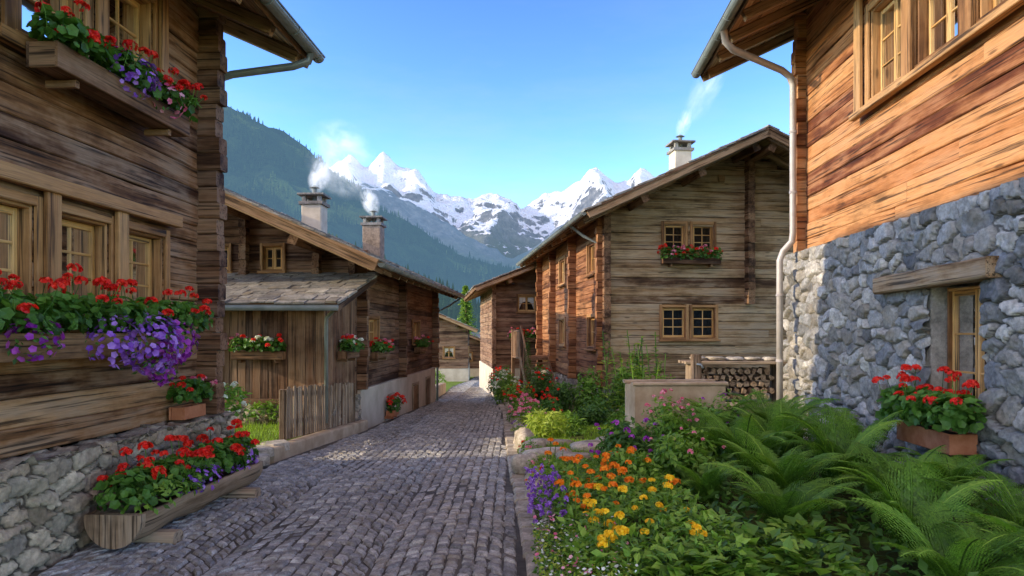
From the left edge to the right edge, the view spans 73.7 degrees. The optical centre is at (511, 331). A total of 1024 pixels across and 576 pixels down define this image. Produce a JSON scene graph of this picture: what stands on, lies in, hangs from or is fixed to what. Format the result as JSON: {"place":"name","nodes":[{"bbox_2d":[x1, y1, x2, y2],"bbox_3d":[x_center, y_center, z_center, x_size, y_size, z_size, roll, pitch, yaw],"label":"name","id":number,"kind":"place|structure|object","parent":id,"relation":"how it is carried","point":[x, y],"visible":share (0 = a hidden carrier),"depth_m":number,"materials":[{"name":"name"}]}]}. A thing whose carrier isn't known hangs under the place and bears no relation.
{"place":"outdoors","nodes":[
{"label":"outdoors","id":0,"kind":"place"},
{"bbox_2d":[235,399,302,444],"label":"lawn","id":1,"kind":"structure","parent":0,"point":[262,432],"depth_m":11.54,"materials":[{"name":"green plant"}]},
{"bbox_2d":[223,381,252,437],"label":"flowering shrub","id":2,"kind":"object","parent":1,"relation":"on","point":[233,397],"visible":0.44,"depth_m":8.50,"materials":[{"name":"green plant"}]},
{"bbox_2d":[247,439,289,465],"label":"stepping stones","id":3,"kind":"object","parent":1,"relation":"on","point":[265,450],"visible":0.27,"depth_m":9.34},
{"bbox_2d":[29,376,526,575],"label":"cobblestone road","id":4,"kind":"structure","parent":0,"point":[426,490],"depth_m":6.29,"materials":[{"name":"stone"}]},
{"bbox_2d":[84,419,262,548],"bbox_3d":[-2.951,1.310,6.296,0.642,0.821,2.362,0,0,3],"label":"log trough planter","id":5,"kind":"object","parent":4,"relation":"on","point":[151,495],"visible":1,"depth_m":5.71,"materials":[{"name":"grey wood"}]},
{"bbox_2d":[223,106,508,302],"bbox_3d":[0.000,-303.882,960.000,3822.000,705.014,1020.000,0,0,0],"label":"forest mountain","id":6,"kind":"structure","parent":0,"point":[317,175],"depth_m":1021.13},
{"bbox_2d":[222,106,520,292],"bbox_3d":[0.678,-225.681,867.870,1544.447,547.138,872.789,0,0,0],"label":"forest","id":7,"kind":"object","parent":6,"relation":"on","point":[342,179],"visible":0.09,"depth_m":1026.47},
{"bbox_2d":[263,377,473,466],"bbox_3d":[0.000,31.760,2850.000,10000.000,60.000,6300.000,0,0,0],"label":"ground","id":8,"kind":"structure","parent":0,"point":[449,385],"depth_m":41.20,"materials":[{"name":"green plant"}]},
{"bbox_2d":[0,410,237,575],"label":"stone plinth","id":9,"kind":"structure","parent":8,"relation":"on","point":[47,502],"depth_m":5.14,"materials":[{"name":"stone"}]},
{"bbox_2d":[0,0,227,458],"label":"log wall","id":10,"kind":"structure","parent":9,"relation":"on","point":[70,135],"depth_m":6.33,"materials":[{"name":"brown wood"}]},
{"bbox_2d":[0,187,42,319],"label":"window","id":11,"kind":"structure","parent":10,"relation":"in","point":[15,232],"depth_m":5.18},
{"bbox_2d":[16,0,93,56],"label":"window","id":12,"kind":"structure","parent":10,"relation":"in","point":[26,9],"depth_m":5.58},
{"bbox_2d":[62,203,114,321],"bbox_3d":[-3.854,-0.560,5.777,0.670,0.950,0.850,0,0,3],"label":"window","id":13,"kind":"structure","parent":10,"relation":"in","point":[84,238],"depth_m":5.96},
{"bbox_2d":[0,0,182,332],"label":"window surround","id":14,"kind":"object","parent":10,"relation":"attached to","point":[55,190],"visible":0.58,"depth_m":5.41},
{"bbox_2d":[0,263,213,386],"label":"window flower box","id":15,"kind":"object","parent":10,"relation":"attached to","point":[163,337],"visible":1,"depth_m":5.25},
{"bbox_2d":[26,0,207,137],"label":"window flower box","id":16,"kind":"object","parent":10,"relation":"attached to","point":[143,92],"visible":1,"depth_m":5.51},
{"bbox_2d":[108,0,158,67],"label":"window","id":17,"kind":"structure","parent":10,"relation":"in","point":[129,19],"depth_m":6.69,"materials":[{"name":"brown wood"}]},
{"bbox_2d":[129,221,169,306],"bbox_3d":[-3.804,-0.560,6.626,0.670,0.950,0.870,0,0,3],"label":"window","id":18,"kind":"structure","parent":10,"relation":"in","point":[145,257],"depth_m":6.87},
{"bbox_2d":[189,0,308,68],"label":"roof structure","id":19,"kind":"object","parent":10,"relation":"on","point":[257,23],"visible":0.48,"depth_m":7.45,"materials":[{"name":"brown wood"}]},
{"bbox_2d":[212,0,325,366],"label":"gutter and downpipe","id":20,"kind":"object","parent":19,"relation":"attached to","point":[277,9],"visible":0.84,"depth_m":7.97,"materials":[{"name":"metal"}]},
{"bbox_2d":[166,374,217,419],"bbox_3d":[-3.412,0.668,7.208,0.411,0.464,0.669,0,0,3],"label":"geranium planter","id":21,"kind":"object","parent":9,"relation":"on","point":[194,388],"visible":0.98,"depth_m":7.07,"materials":[{"name":"ceramic"}]},
{"bbox_2d":[205,298,357,404],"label":"shed plank wall","id":22,"kind":"structure","parent":8,"relation":"on","point":[262,381],"depth_m":12.12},
{"bbox_2d":[228,333,286,362],"bbox_3d":[-4.460,0.278,11.906,1.053,0.524,0.513,0,0,3],"label":"window flower box","id":23,"kind":"object","parent":22,"relation":"attached to","point":[267,351],"visible":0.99,"depth_m":11.85,"materials":[{"name":"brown wood"}]},
{"bbox_2d":[220,272,378,311],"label":"shed roof","id":24,"kind":"structure","parent":22,"relation":"on","point":[341,290],"depth_m":12.66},
{"bbox_2d":[225,305,338,310],"bbox_3d":[-5.842,-0.420,11.680,5.820,0.120,0.095,0,0,3],"label":"shed gutter","id":25,"kind":"object","parent":24,"relation":"attached to","point":[286,307],"visible":0.34,"depth_m":11.53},
{"bbox_2d":[337,334,364,361],"bbox_3d":[-3.084,0.292,13.123,0.410,0.536,0.977,0,0,3],"label":"window flower box","id":26,"kind":"object","parent":22,"relation":"attached to","point":[349,354],"visible":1,"depth_m":12.88,"materials":[{"name":"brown wood"}]},
{"bbox_2d":[270,420,367,463],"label":"fence kerb","id":27,"kind":"structure","parent":8,"relation":"on","point":[302,444],"depth_m":11.17,"materials":[{"name":"concrete"}]},
{"bbox_2d":[279,382,355,439],"bbox_3d":[-3.309,1.366,11.998,0.128,1.068,3.514,0,0,4],"label":"picket fence","id":28,"kind":"object","parent":27,"relation":"on","point":[296,419],"visible":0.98,"depth_m":11.34,"materials":[{"name":"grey wood"}]},
{"bbox_2d":[325,368,434,429],"bbox_3d":[-7.398,2.355,18.969,9.060,2.290,9.070,0,0,3],"label":"plaster base","id":29,"kind":"object","parent":8,"relation":"on","point":[373,402],"visible":0.18,"depth_m":16.79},
{"bbox_2d":[222,214,439,389],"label":"log wall","id":30,"kind":"structure","parent":29,"relation":"on","point":[397,306],"depth_m":15.40,"materials":[{"name":"brown wood"}]},
{"bbox_2d":[257,243,285,273],"bbox_3d":[-4.995,-1.540,14.515,0.600,0.640,0.620,0,0,3],"label":"window","id":31,"kind":"structure","parent":30,"relation":"attached to","point":[272,257],"depth_m":14.32,"materials":[{"name":"brown wood"}]},
{"bbox_2d":[224,193,458,298],"bbox_3d":[-4.652,-2.350,18.142,5.176,2.481,11.444,0,0,3],"label":"roof structure","id":32,"kind":"object","parent":30,"relation":"on","point":[305,238],"visible":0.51,"depth_m":12.43,"materials":[{"name":"brown wood"}]},
{"bbox_2d":[224,187,462,294],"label":"roof slates","id":33,"kind":"object","parent":32,"relation":"on","point":[273,211],"visible":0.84,"depth_m":12.77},
{"bbox_2d":[297,185,331,233],"bbox_3d":[-4.977,-2.945,17.209,0.660,1.490,0.660,0,0,3],"label":"chimney","id":34,"kind":"object","parent":33,"relation":"on","point":[314,205],"visible":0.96,"depth_m":16.96,"materials":[{"name":"paint"}]},
{"bbox_2d":[359,210,387,258],"bbox_3d":[-4.294,-2.945,21.176,0.710,1.690,0.710,0,0,3],"label":"chimney","id":35,"kind":"object","parent":33,"relation":"on","point":[373,236],"visible":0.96,"depth_m":20.91,"materials":[{"name":"stone"}]},
{"bbox_2d":[324,262,464,422],"bbox_3d":[-2.464,0.669,17.688,0.991,3.862,11.950,0,0,3],"label":"gutter and downpipe","id":36,"kind":"object","parent":32,"relation":"attached to","point":[391,268],"visible":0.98,"depth_m":13.06,"materials":[{"name":"metal"}]},
{"bbox_2d":[369,337,394,360],"bbox_3d":[-2.918,0.372,15.341,0.534,0.535,1.254,0,0,3],"label":"window flower box","id":37,"kind":"object","parent":30,"relation":"attached to","point":[382,350],"visible":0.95,"depth_m":15.04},
{"bbox_2d":[435,362,469,381],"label":"plaster base","id":38,"kind":"object","parent":8,"relation":"on","point":[456,374],"visible":0.19,"depth_m":44.93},
{"bbox_2d":[431,317,468,368],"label":"log wall","id":39,"kind":"structure","parent":38,"relation":"on","point":[450,334],"depth_m":44.96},
{"bbox_2d":[479,361,559,394],"bbox_3d":[2.244,2.855,32.357,7.040,2.690,8.040,0,0,-7],"label":"plaster base","id":40,"kind":"object","parent":8,"relation":"on","point":[485,370],"visible":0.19,"depth_m":31.21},
{"bbox_2d":[480,268,541,368],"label":"log wall","id":41,"kind":"structure","parent":40,"relation":"on","point":[497,301],"depth_m":28.11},
{"bbox_2d":[463,262,535,301],"bbox_3d":[0.158,-2.574,31.882,4.417,1.931,9.844,0,0,-7],"label":"roof structure","id":42,"kind":"object","parent":41,"relation":"on","point":[477,291],"visible":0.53,"depth_m":27.00,"materials":[{"name":"brown wood"}]},
{"bbox_2d":[492,395,549,575],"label":"stone kerb","id":43,"kind":"structure","parent":8,"relation":"on","point":[524,518],"depth_m":6.49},
{"bbox_2d":[541,370,783,411],"bbox_3d":[5.321,2.250,22.332,7.419,1.700,10.103,0,0,-7],"label":"stone base","id":44,"kind":"object","parent":8,"relation":"on","point":[561,377],"visible":0.05,"depth_m":21.00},
{"bbox_2d":[535,216,609,387],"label":"side log wall","id":45,"kind":"structure","parent":44,"relation":"on","point":[575,299],"depth_m":20.48,"materials":[{"name":"orange wood"}]},
{"bbox_2d":[520,127,768,266],"bbox_3d":[3.187,-3.711,21.857,4.448,2.221,12.294,0,0,-7],"label":"roof structure","id":46,"kind":"object","parent":45,"relation":"on","point":[684,174],"visible":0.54,"depth_m":15.96,"materials":[{"name":"brown wood"}]},
{"bbox_2d":[516,212,601,394],"bbox_3d":[1.284,-0.276,21.660,0.876,4.952,12.100,0,0,-7],"label":"gutter and downpipe","id":47,"kind":"object","parent":46,"relation":"attached to","point":[571,222],"visible":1,"depth_m":17.95,"materials":[{"name":"metal"}]},
{"bbox_2d":[665,134,695,169],"bbox_3d":[4.806,-4.820,19.505,0.660,1.640,0.660,0,0,-7],"label":"chimney","id":48,"kind":"object","parent":46,"relation":"on","point":[679,152],"visible":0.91,"depth_m":19.26,"materials":[{"name":"paint"}]},
{"bbox_2d":[602,155,792,388],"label":"gable log wall","id":49,"kind":"structure","parent":44,"relation":"on","point":[744,205],"depth_m":17.27,"materials":[{"name":"brown wood"}]},
{"bbox_2d":[659,304,689,341],"bbox_3d":[4.054,-0.225,17.413,0.820,0.930,0.620,0,0,-7],"label":"window","id":50,"kind":"structure","parent":49,"relation":"attached to","point":[673,323],"depth_m":17.25,"materials":[{"name":"brown wood"}]},
{"bbox_2d":[661,221,689,254],"bbox_3d":[4.069,-2.360,17.415,0.750,0.860,0.620,0,0,-7],"label":"window","id":51,"kind":"structure","parent":49,"relation":"attached to","point":[671,236],"depth_m":17.27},
{"bbox_2d":[657,243,723,266],"bbox_3d":[4.482,-1.923,17.067,1.733,0.566,0.534,0,0,-7],"label":"window flower box","id":52,"kind":"object","parent":49,"relation":"attached to","point":[709,260],"visible":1,"depth_m":17.01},
{"bbox_2d":[690,221,716,255],"bbox_3d":[4.814,-2.360,17.502,0.750,0.860,0.620,0,0,-7],"label":"window","id":53,"kind":"structure","parent":49,"relation":"attached to","point":[700,236],"depth_m":17.36,"materials":[{"name":"brown wood"}]},
{"bbox_2d":[689,305,720,341],"bbox_3d":[4.828,-0.225,17.504,0.820,0.930,0.620,0,0,-7],"label":"window","id":54,"kind":"structure","parent":49,"relation":"attached to","point":[703,323],"depth_m":17.34,"materials":[{"name":"brown wood"}]},
{"bbox_2d":[750,127,788,169],"bbox_3d":[7.467,-3.711,22.358,4.449,2.221,12.294,0,0,-7],"label":"roof structure","id":55,"kind":"object","parent":49,"relation":"on","point":[774,146],"visible":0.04,"depth_m":16.68,"materials":[{"name":"brown wood"}]},
{"bbox_2d":[783,177,1023,505],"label":"stone wall","id":56,"kind":"structure","parent":8,"relation":"on","point":[850,334],"depth_m":7.88,"materials":[{"name":"stone"}]},
{"bbox_2d":[791,0,1023,252],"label":"log wall","id":57,"kind":"structure","parent":56,"relation":"on","point":[950,128],"depth_m":8.40,"materials":[{"name":"brown wood"}]},
{"bbox_2d":[720,29,796,400],"bbox_3d":[3.942,-1.650,11.050,1.697,6.100,0.296,0,0,-28],"label":"downpipe","id":58,"kind":"object","parent":57,"relation":"attached to","point":[770,65],"visible":0.95,"depth_m":11.32,"materials":[{"name":"metal"}]},
{"bbox_2d":[700,0,821,81],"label":"roof structure","id":59,"kind":"object","parent":57,"relation":"on","point":[758,27],"visible":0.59,"depth_m":11.38,"materials":[{"name":"brown wood"}]},
{"bbox_2d":[691,0,743,77],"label":"gutter","id":60,"kind":"object","parent":59,"relation":"attached to","point":[728,15],"visible":0.91,"depth_m":10.84,"materials":[{"name":"metal"}]},
{"bbox_2d":[849,0,1023,121],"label":"window surround","id":61,"kind":"object","parent":57,"relation":"attached to","point":[969,30],"visible":1,"depth_m":7.90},
{"bbox_2d":[865,0,900,103],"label":"window","id":62,"kind":"structure","parent":61,"relation":"in","point":[882,45],"depth_m":8.97,"materials":[{"name":"brown wood"}]},
{"bbox_2d":[913,0,958,68],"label":"window","id":63,"kind":"structure","parent":61,"relation":"in","point":[938,25],"depth_m":7.80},
{"bbox_2d":[871,364,987,454],"bbox_3d":[4.294,0.761,7.028,0.671,0.838,1.528,0,0,3],"label":"window flower box","id":64,"kind":"object","parent":56,"relation":"attached to","point":[931,418],"visible":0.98,"depth_m":6.73,"materials":[{"name":"ceramic"}]},
{"bbox_2d":[873,256,1002,294],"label":"lintel beam","id":65,"kind":"structure","parent":56,"relation":"attached to","point":[970,270],"depth_m":7.03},
{"bbox_2d":[947,285,986,412],"bbox_3d":[4.972,0.225,6.964,0.508,1.410,0.940,0,0,3],"label":"window","id":66,"kind":"structure","parent":56,"relation":"attached to","point":[965,353],"depth_m":7.22,"materials":[{"name":"brown wood"}]},
{"bbox_2d":[350,181,563,268],"bbox_3d":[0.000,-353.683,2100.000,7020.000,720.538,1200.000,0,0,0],"label":"rocky mountain ridge","id":67,"kind":"structure","parent":0,"point":[448,235],"depth_m":2427.43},
{"bbox_2d":[329,151,654,257],"bbox_3d":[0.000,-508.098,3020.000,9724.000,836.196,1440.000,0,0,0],"label":"snow mountain range","id":68,"kind":"structure","parent":0,"point":[507,227],"depth_m":3276.58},
{"bbox_2d":[223,0,793,207],"label":"sky","id":69,"kind":"structure","parent":0,"point":[517,101],"materials":[{"name":"blue"}]},
{"bbox_2d":[521,411,623,476],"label":"grass","id":70,"kind":"structure","parent":0,"point":[594,432],"depth_m":9.86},
{"bbox_2d":[504,400,1023,575],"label":"garden ground","id":71,"kind":"structure","parent":0,"point":[864,541],"depth_m":5.73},
{"bbox_2d":[511,325,556,393],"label":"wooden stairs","id":72,"kind":"structure","parent":71,"relation":"on","point":[518,346],"depth_m":23.97,"materials":[{"name":"brown wood"}]},
{"bbox_2d":[526,363,557,406],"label":"flowering shrub","id":73,"kind":"object","parent":71,"relation":"on","point":[541,385],"visible":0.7,"depth_m":19.17,"materials":[{"name":"green plant"}]},
{"bbox_2d":[521,408,571,437],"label":"shrub","id":74,"kind":"object","parent":71,"relation":"on","point":[542,426],"depth_m":10.86,"materials":[{"name":"green plant"}]},
{"bbox_2d":[500,398,604,575],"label":"garden stones","id":75,"kind":"object","parent":71,"relation":"on","point":[518,462],"visible":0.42,"depth_m":8.61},
{"bbox_2d":[524,463,588,573],"bbox_3d":[0.323,1.399,5.342,0.437,0.396,2.128,0,0,0],"label":"lavender plant","id":76,"kind":"object","parent":71,"relation":"on","point":[541,501],"visible":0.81,"depth_m":5.38,"materials":[{"name":"purple plant"}]},
{"bbox_2d":[544,379,583,414],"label":"flowering shrub","id":77,"kind":"object","parent":71,"relation":"on","point":[562,392],"visible":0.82,"depth_m":15.89,"materials":[{"name":"green plant"}]},
{"bbox_2d":[530,514,642,575],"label":"white flower groundcover","id":78,"kind":"object","parent":71,"relation":"on","point":[557,564],"visible":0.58,"depth_m":4.25,"materials":[{"name":"green plant"}]},
{"bbox_2d":[570,396,613,426],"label":"garden shrub","id":79,"kind":"object","parent":71,"relation":"on","point":[592,413],"visible":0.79,"depth_m":12.66,"materials":[{"name":"green plant"}]},
{"bbox_2d":[572,365,614,413],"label":"garden shrub","id":80,"kind":"object","parent":71,"relation":"on","point":[588,387],"visible":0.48,"depth_m":15.60,"materials":[{"name":"green plant"}]},
{"bbox_2d":[588,416,667,474],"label":"flowering shrub","id":81,"kind":"object","parent":71,"relation":"on","point":[636,437],"visible":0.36,"depth_m":7.43,"materials":[{"name":"green plant"}]},
{"bbox_2d":[596,447,662,498],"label":"garden shrub","id":82,"kind":"object","parent":71,"relation":"on","point":[639,466],"visible":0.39,"depth_m":6.37,"materials":[{"name":"green plant"}]},
{"bbox_2d":[599,330,670,419],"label":"tall leafy plant","id":83,"kind":"object","parent":71,"relation":"on","point":[638,368],"visible":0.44,"depth_m":13.66,"materials":[{"name":"green plant"}]},
{"bbox_2d":[542,438,757,575],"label":"marigold bed","id":84,"kind":"object","parent":71,"relation":"on","point":[660,509],"visible":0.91,"depth_m":4.81,"materials":[{"name":"green plant"}]},
{"bbox_2d":[641,388,698,449],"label":"flowering shrub","id":85,"kind":"object","parent":71,"relation":"on","point":[659,430],"visible":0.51,"depth_m":8.31,"materials":[{"name":"green plant"}]},
{"bbox_2d":[623,354,727,431],"bbox_3d":[2.428,0.925,10.316,1.410,1.150,0.800,0,0,-4],"label":"water trough","id":86,"kind":"object","parent":71,"relation":"on","point":[639,393],"visible":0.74,"depth_m":9.96,"materials":[{"name":"concrete"}]},
{"bbox_2d":[626,542,734,575],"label":"broad leaf plant","id":87,"kind":"object","parent":71,"relation":"on","point":[656,566],"visible":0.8,"depth_m":3.97,"materials":[{"name":"green plant"}]},
{"bbox_2d":[645,426,725,487],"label":"flowering shrub","id":88,"kind":"object","parent":71,"relation":"on","point":[687,454],"visible":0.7,"depth_m":6.75,"materials":[{"name":"green plant"}]},
{"bbox_2d":[660,508,755,557],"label":"broad leaf plant","id":89,"kind":"object","parent":71,"relation":"on","point":[728,520],"visible":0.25,"depth_m":4.76,"materials":[{"name":"green plant"}]},
{"bbox_2d":[653,410,763,450],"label":"fern","id":90,"kind":"object","parent":71,"relation":"on","point":[695,424],"visible":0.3,"depth_m":8.43,"materials":[{"name":"green plant"}]},
{"bbox_2d":[674,460,746,506],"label":"fern","id":91,"kind":"object","parent":71,"relation":"on","point":[709,480],"visible":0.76,"depth_m":6.13,"materials":[{"name":"green plant"}]},
{"bbox_2d":[686,389,740,454],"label":"flowering shrub","id":92,"kind":"object","parent":71,"relation":"on","point":[712,409],"visible":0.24,"depth_m":9.26,"materials":[{"name":"green plant"}]},
{"bbox_2d":[665,534,772,575],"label":"broad leaf plant","id":93,"kind":"object","parent":71,"relation":"on","point":[760,568],"visible":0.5,"depth_m":4.10,"materials":[{"name":"green plant"}]},
{"bbox_2d":[726,399,774,423],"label":"stone wall","id":94,"kind":"structure","parent":71,"relation":"on","point":[731,403],"depth_m":12.14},
{"bbox_2d":[678,356,786,400],"bbox_3d":[4.016,0.893,12.362,1.879,0.913,0.670,0,0,2],"label":"firewood stack","id":95,"kind":"object","parent":94,"relation":"on","point":[742,382],"visible":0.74,"depth_m":12.21,"materials":[{"name":"brown wood"}]},
{"bbox_2d":[681,405,825,471],"bbox_3d":[2.570,1.202,7.477,1.309,0.737,1.544,5,-7,-13],"label":"fern","id":96,"kind":"object","parent":71,"relation":"on","point":[766,439],"visible":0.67,"depth_m":7.43,"materials":[{"name":"green plant"}]},
{"bbox_2d":[717,522,810,575],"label":"broad leaf plant","id":97,"kind":"object","parent":71,"relation":"on","point":[770,534],"visible":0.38,"depth_m":4.43,"materials":[{"name":"green plant"}]},
{"bbox_2d":[691,400,859,462],"bbox_3d":[3.219,1.266,8.264,1.631,0.760,1.451,0,0,-18],"label":"fern","id":98,"kind":"object","parent":71,"relation":"on","point":[776,426],"visible":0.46,"depth_m":8.38,"materials":[{"name":"green plant"}]},
{"bbox_2d":[703,427,858,496],"bbox_3d":[2.373,1.291,6.249,1.293,0.658,1.228,0,0,35],"label":"fern","id":99,"kind":"object","parent":71,"relation":"on","point":[768,465],"visible":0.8,"depth_m":6.20,"materials":[{"name":"green plant"}]},
{"bbox_2d":[724,389,839,427],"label":"fern","id":100,"kind":"object","parent":71,"relation":"on","point":[759,411],"visible":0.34,"depth_m":9.78,"materials":[{"name":"green plant"}]},
{"bbox_2d":[700,461,866,522],"bbox_3d":[2.258,1.324,5.272,1.268,0.552,1.137,0,0,-26],"label":"fern","id":101,"kind":"object","parent":71,"relation":"on","point":[781,506],"visible":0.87,"depth_m":5.25,"materials":[{"name":"green plant"}]},
{"bbox_2d":[756,513,858,558],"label":"broad leaf plant","id":102,"kind":"object","parent":71,"relation":"on","point":[801,524],"visible":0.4,"depth_m":4.76,"materials":[{"name":"green plant"}]},
{"bbox_2d":[606,428,1023,575],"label":"undergrowth","id":103,"kind":"object","parent":71,"relation":"on","point":[858,526],"visible":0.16,"depth_m":5.11,"materials":[{"name":"green plant"}]},
{"bbox_2d":[768,537,880,575],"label":"broad leaf plant","id":104,"kind":"object","parent":103,"relation":"on","point":[827,552],"visible":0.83,"depth_m":4.14,"materials":[{"name":"green plant"}]},
{"bbox_2d":[777,409,904,468],"bbox_3d":[3.601,1.217,7.374,1.430,0.772,1.367,-6,-5,41],"label":"fern","id":105,"kind":"object","parent":71,"relation":"on","point":[885,419],"visible":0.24,"depth_m":7.34,"materials":[{"name":"green plant"}]},
{"bbox_2d":[776,404,918,489],"bbox_3d":[3.346,1.188,6.699,1.302,0.820,1.415,0,0,-34],"label":"fern","id":106,"kind":"object","parent":71,"relation":"on","point":[826,444],"visible":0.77,"depth_m":6.78,"materials":[{"name":"green plant"}]},
{"bbox_2d":[824,439,996,512],"bbox_3d":[3.258,1.288,5.605,1.210,0.701,1.454,0,0,35],"label":"fern","id":107,"kind":"object","parent":71,"relation":"on","point":[876,465],"visible":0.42,"depth_m":5.62,"materials":[{"name":"green plant"}]},
{"bbox_2d":[833,453,1023,563],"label":"fern","id":108,"kind":"object","parent":71,"relation":"on","point":[904,497],"visible":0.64,"depth_m":4.80,"materials":[{"name":"green plant"}]},
{"bbox_2d":[851,497,1023,575],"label":"fern","id":109,"kind":"object","parent":71,"relation":"on","point":[954,552],"visible":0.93,"depth_m":4.00,"materials":[{"name":"green plant"}]},
{"bbox_2d":[899,447,1014,490],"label":"fern","id":110,"kind":"object","parent":71,"relation":"on","point":[959,469],"visible":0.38,"depth_m":6.16,"materials":[{"name":"green plant"}]},
{"bbox_2d":[903,455,1023,558],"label":"fern","id":111,"kind":"object","parent":71,"relation":"on","point":[1015,516],"visible":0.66,"depth_m":4.87,"materials":[{"name":"green plant"}]},
{"bbox_2d":[950,510,1023,558],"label":"fern","id":112,"kind":"object","parent":71,"relation":"on","point":[998,521],"visible":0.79,"depth_m":4.11,"materials":[{"name":"green plant"}]},
{"bbox_3d":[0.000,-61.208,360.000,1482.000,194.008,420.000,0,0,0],"label":"forest hill","id":113,"kind":"structure","parent":0,"visible":0},
{"bbox_2d":[329,232,480,331],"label":"forest","id":114,"kind":"object","parent":113,"relation":"on","point":[453,310],"visible":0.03,"depth_m":373.07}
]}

